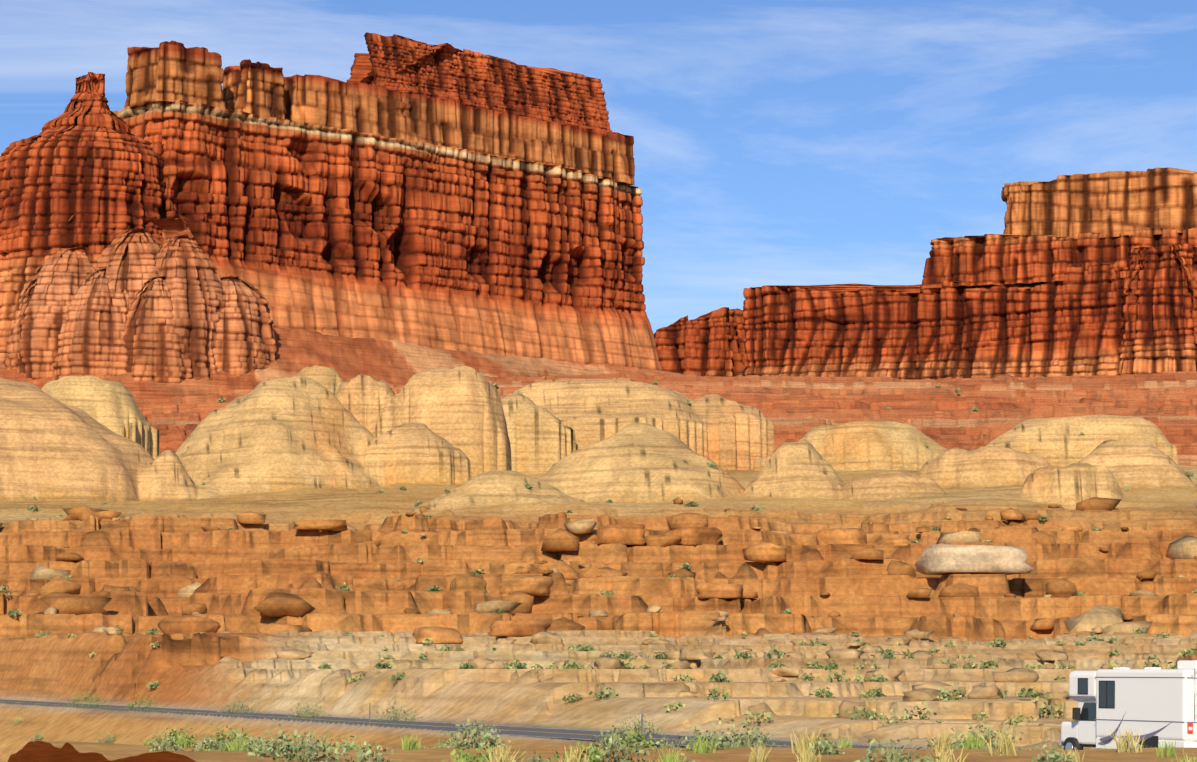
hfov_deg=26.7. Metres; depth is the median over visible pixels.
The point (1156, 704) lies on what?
motorhome
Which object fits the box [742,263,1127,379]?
butte rock
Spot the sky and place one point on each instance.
(777, 142)
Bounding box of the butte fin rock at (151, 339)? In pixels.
[122,276,191,383]
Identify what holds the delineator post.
on the terrain
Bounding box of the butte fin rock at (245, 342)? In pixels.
[212,276,276,375]
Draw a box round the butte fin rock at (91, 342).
[52,268,130,379]
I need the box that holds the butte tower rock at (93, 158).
[0,72,177,367]
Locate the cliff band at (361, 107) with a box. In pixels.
[284,74,634,185]
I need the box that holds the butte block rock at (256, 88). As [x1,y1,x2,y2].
[222,59,285,118]
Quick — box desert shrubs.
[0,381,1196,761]
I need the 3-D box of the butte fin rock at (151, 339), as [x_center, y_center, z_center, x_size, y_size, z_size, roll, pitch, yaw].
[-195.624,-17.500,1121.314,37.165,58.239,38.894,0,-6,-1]
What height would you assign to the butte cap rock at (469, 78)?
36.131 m
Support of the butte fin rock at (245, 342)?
on the terrain
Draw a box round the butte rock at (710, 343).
[654,307,745,376]
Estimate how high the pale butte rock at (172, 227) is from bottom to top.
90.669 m
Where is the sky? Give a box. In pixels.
[0,0,1196,333]
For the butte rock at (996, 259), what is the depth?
1692.70 m
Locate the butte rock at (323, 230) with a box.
[113,100,662,370]
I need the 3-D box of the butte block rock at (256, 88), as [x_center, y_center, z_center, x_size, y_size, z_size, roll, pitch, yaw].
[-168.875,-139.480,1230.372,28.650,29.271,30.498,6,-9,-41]
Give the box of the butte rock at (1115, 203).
[1001,167,1196,238]
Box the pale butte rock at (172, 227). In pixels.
[48,214,196,249]
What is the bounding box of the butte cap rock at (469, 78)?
[346,32,611,131]
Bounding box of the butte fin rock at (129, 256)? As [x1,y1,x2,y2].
[97,228,161,318]
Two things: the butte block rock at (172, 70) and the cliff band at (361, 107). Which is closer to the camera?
the butte block rock at (172, 70)
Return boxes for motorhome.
[1059,660,1196,749]
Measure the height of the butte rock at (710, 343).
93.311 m
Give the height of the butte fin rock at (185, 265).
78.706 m
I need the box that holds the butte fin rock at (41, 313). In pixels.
[4,246,95,379]
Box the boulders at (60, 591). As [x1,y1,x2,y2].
[0,497,1196,718]
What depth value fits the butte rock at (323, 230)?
1264.22 m
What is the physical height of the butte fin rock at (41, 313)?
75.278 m
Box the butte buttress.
[1118,244,1196,374]
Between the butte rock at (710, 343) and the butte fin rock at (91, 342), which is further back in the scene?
the butte rock at (710, 343)
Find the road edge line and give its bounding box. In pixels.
[3,699,925,748]
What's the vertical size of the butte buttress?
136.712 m
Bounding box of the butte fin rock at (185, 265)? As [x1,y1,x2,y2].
[155,235,224,379]
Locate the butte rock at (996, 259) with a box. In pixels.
[920,227,1196,289]
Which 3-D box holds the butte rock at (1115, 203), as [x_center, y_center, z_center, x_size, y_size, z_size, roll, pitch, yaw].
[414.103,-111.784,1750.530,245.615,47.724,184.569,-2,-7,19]
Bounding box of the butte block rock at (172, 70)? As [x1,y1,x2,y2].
[124,40,224,109]
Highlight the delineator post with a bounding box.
[641,713,642,739]
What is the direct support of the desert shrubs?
on the terrain
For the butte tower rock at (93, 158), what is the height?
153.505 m
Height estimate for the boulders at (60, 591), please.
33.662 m
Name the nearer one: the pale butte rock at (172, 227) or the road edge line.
the road edge line
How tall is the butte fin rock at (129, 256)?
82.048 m
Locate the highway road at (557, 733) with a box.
[0,699,930,748]
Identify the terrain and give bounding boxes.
[0,328,1196,761]

